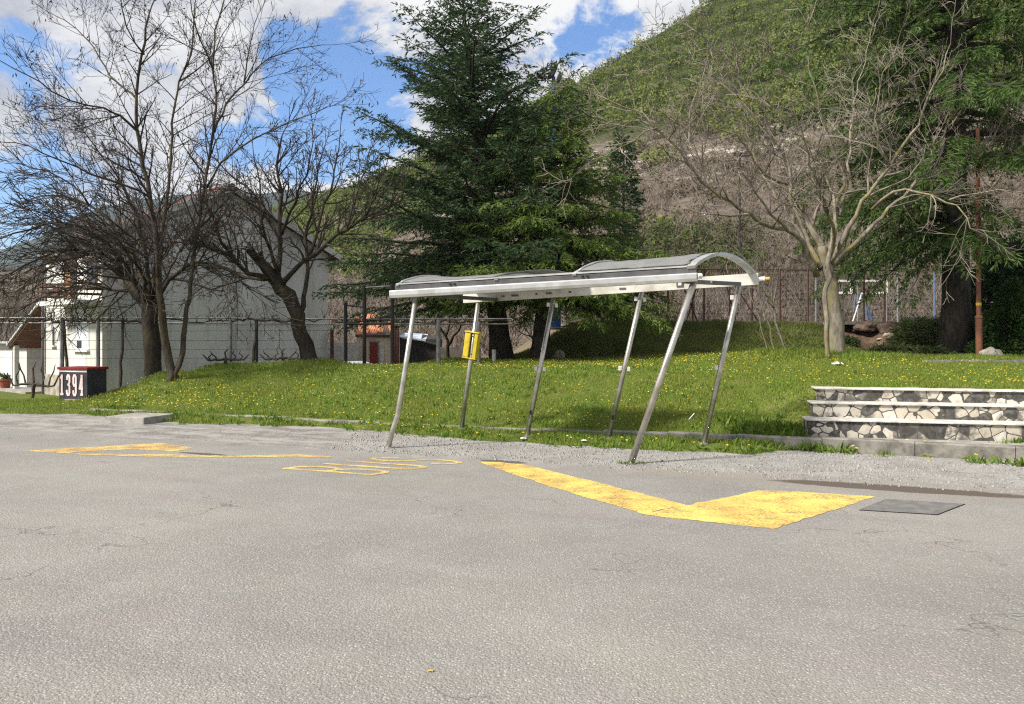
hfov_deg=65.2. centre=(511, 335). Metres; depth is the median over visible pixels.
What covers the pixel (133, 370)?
house
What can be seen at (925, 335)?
juniper
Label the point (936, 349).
juniper
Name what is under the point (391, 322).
pull up bars
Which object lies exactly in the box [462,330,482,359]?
waste bin
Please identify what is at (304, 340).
pollard tree
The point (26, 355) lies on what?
lean to porch
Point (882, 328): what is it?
boulder
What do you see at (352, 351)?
white wall fragment
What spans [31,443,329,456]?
road marking
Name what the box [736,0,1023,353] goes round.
conifer
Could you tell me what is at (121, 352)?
grape vine
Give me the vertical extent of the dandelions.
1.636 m
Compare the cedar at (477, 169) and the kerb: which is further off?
the cedar at (477, 169)
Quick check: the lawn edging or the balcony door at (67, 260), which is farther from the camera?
the balcony door at (67, 260)
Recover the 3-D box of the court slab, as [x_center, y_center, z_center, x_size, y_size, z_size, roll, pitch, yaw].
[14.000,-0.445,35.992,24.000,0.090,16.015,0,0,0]
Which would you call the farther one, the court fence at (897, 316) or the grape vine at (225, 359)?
the court fence at (897, 316)
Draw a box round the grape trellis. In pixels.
[0,317,511,366]
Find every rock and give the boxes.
[553,350,564,358]
[979,347,1002,355]
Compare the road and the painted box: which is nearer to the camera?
the road
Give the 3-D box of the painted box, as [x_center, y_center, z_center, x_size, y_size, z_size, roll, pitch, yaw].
[-10.264,1.159,19.071,0.940,0.850,0.710,0,0,20]
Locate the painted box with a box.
[57,366,108,399]
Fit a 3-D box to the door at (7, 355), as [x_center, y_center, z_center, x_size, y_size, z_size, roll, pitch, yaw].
[-19.887,1.275,31.568,1.000,1.350,0.049,0,0,40]
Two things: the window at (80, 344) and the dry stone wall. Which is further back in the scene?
the dry stone wall
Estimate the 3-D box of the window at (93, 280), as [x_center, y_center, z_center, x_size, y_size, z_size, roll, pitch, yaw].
[-13.368,-2.000,25.452,0.750,1.000,0.034,0,0,40]
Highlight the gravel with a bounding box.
[329,431,1023,494]
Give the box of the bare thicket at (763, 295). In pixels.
[561,107,1023,323]
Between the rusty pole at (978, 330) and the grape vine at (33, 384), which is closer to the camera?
the grape vine at (33, 384)
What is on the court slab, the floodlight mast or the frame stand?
the frame stand
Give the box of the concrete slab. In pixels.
[105,412,173,424]
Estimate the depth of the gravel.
10.21 m
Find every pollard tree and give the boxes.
[0,84,308,376]
[140,94,449,360]
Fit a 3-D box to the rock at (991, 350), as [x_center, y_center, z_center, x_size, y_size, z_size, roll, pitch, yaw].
[12.951,0.451,21.592,0.614,0.330,0.458,0,0,0]
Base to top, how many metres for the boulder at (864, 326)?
0.387 m
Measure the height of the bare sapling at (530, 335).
2.770 m
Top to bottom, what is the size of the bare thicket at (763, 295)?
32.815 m
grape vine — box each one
[5,306,117,366]
[7,362,58,397]
[43,309,208,388]
[203,349,248,363]
[207,306,339,362]
[260,349,299,361]
[336,308,514,323]
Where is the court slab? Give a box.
[561,322,898,326]
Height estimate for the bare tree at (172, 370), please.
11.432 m
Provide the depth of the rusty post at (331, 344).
31.45 m
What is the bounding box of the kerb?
[90,408,1023,461]
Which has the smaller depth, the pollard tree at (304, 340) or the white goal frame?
the pollard tree at (304, 340)
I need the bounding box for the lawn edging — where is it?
[924,360,1023,362]
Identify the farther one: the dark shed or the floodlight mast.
the dark shed
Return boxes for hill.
[0,0,1023,354]
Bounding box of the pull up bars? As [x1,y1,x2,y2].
[343,284,394,364]
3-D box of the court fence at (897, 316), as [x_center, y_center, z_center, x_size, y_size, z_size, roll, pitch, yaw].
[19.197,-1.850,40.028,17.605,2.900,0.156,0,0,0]
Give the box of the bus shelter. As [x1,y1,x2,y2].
[384,252,769,464]
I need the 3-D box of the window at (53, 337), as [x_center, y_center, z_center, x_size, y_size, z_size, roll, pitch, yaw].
[-15.736,0.010,27.398,0.420,0.740,0.098,0,0,40]
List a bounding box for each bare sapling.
[507,311,532,341]
[688,219,811,349]
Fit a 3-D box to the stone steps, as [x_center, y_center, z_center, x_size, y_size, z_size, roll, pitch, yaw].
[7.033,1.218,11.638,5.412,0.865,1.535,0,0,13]
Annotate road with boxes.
[0,414,1023,703]
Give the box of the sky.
[0,0,706,248]
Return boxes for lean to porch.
[0,305,40,393]
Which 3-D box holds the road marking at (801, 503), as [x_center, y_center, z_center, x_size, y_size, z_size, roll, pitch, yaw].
[1.137,1.596,8.272,4.618,0.001,1.939,0,0,30]
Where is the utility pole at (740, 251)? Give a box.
[733,152,752,273]
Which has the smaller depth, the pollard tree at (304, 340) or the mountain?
the pollard tree at (304, 340)
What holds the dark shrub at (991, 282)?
on the ground at (868, 339)
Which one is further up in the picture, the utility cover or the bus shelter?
the bus shelter
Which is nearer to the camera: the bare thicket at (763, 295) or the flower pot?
the flower pot
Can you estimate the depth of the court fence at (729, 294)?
28.68 m
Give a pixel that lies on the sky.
(591, 28)
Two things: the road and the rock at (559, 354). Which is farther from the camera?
the rock at (559, 354)
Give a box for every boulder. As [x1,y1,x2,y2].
[853,321,876,331]
[876,321,898,333]
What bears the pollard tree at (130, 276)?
on the ground at (868, 339)
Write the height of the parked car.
1.415 m
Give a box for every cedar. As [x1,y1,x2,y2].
[310,0,631,359]
[398,65,684,359]
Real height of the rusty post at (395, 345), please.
1.866 m
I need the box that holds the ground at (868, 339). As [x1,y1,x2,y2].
[0,323,1023,459]
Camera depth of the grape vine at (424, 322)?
21.60 m
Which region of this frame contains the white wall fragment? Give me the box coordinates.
[328,342,358,360]
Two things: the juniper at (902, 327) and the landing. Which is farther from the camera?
the juniper at (902, 327)
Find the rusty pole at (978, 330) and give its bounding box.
[975,128,982,353]
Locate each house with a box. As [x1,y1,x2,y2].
[0,238,564,356]
[36,184,342,395]
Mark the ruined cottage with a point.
(377, 346)
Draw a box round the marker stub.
[492,350,495,360]
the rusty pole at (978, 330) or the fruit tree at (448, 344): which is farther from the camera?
the fruit tree at (448, 344)
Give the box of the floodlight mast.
[547,65,562,329]
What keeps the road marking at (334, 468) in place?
on the road
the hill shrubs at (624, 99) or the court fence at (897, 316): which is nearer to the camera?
the court fence at (897, 316)
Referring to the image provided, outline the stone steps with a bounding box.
[802,386,1023,441]
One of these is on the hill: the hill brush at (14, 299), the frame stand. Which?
the hill brush at (14, 299)
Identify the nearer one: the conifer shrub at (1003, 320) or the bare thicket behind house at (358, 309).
the conifer shrub at (1003, 320)
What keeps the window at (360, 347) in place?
in the ruined cottage
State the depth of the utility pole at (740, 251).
51.95 m
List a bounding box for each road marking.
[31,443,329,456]
[282,457,462,474]
[481,462,874,528]
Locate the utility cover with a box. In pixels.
[860,499,963,514]
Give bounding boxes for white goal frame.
[838,280,887,321]
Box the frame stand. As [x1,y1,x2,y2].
[852,291,872,320]
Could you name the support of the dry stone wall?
on the ground at (868, 339)
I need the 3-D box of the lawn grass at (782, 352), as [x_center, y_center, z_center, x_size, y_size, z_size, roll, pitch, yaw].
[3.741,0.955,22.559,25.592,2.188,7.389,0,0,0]
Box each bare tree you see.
[0,0,385,381]
[515,0,1023,355]
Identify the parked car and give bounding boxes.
[347,361,370,363]
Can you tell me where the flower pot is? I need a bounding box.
[0,372,12,387]
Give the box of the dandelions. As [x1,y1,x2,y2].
[54,351,1023,454]
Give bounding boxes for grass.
[135,336,1023,386]
[514,318,1010,359]
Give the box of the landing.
[805,435,1023,445]
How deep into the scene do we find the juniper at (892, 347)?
22.56 m
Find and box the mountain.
[0,189,318,269]
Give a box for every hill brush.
[0,29,1023,354]
[0,264,40,336]
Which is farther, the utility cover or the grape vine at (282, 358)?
the grape vine at (282, 358)
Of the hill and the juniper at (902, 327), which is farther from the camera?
the hill
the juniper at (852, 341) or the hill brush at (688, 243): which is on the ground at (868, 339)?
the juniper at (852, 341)
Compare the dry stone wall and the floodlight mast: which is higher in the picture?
the floodlight mast
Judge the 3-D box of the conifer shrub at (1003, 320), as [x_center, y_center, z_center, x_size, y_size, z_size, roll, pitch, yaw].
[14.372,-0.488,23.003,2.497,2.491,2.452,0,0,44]
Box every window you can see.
[49,325,56,346]
[71,308,89,351]
[86,258,96,287]
[359,346,362,356]
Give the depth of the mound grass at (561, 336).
26.36 m
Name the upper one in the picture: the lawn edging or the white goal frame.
the white goal frame
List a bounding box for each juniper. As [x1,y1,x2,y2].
[845,333,862,346]
[863,341,922,354]
[883,312,939,342]
[883,315,975,345]
[912,343,956,354]
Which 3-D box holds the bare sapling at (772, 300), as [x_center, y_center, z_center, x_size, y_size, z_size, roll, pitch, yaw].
[6.280,-1.187,20.627,3.677,3.715,1.104,0,0,0]
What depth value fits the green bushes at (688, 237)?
67.05 m
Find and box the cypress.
[601,122,647,314]
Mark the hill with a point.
(678, 154)
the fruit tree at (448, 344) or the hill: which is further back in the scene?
the hill
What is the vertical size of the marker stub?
0.434 m
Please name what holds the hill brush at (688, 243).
on the hill
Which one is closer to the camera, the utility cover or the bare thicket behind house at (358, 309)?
the utility cover
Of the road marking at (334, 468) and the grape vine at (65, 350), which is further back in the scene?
the grape vine at (65, 350)
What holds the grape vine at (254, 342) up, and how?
on the ground at (868, 339)
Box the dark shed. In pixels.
[399,333,441,363]
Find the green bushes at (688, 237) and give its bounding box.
[634,215,781,274]
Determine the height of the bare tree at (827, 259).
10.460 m
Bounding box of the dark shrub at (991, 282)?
[970,222,1023,319]
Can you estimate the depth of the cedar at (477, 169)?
23.81 m
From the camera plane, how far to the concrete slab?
14.66 m
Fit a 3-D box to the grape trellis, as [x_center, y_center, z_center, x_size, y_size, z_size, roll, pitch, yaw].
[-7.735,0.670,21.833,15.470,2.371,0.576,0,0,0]
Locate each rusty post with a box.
[330,329,333,359]
[394,325,396,363]
[396,325,399,363]
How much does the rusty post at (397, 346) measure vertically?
1.866 m
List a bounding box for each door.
[3,351,12,385]
[64,260,76,299]
[370,342,377,364]
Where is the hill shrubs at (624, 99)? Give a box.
[269,0,1023,290]
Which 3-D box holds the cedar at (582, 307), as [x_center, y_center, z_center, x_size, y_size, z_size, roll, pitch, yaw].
[0.805,-3.588,23.881,8.455,9.236,8.295,0,0,18]
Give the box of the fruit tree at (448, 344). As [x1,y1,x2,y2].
[433,313,470,356]
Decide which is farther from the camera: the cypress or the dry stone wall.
the cypress
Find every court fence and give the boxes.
[566,268,897,322]
[719,271,973,321]
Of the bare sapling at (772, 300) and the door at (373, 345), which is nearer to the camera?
the bare sapling at (772, 300)
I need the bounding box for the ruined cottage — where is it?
[354,314,406,364]
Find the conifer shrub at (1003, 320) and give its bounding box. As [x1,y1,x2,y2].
[964,277,1023,354]

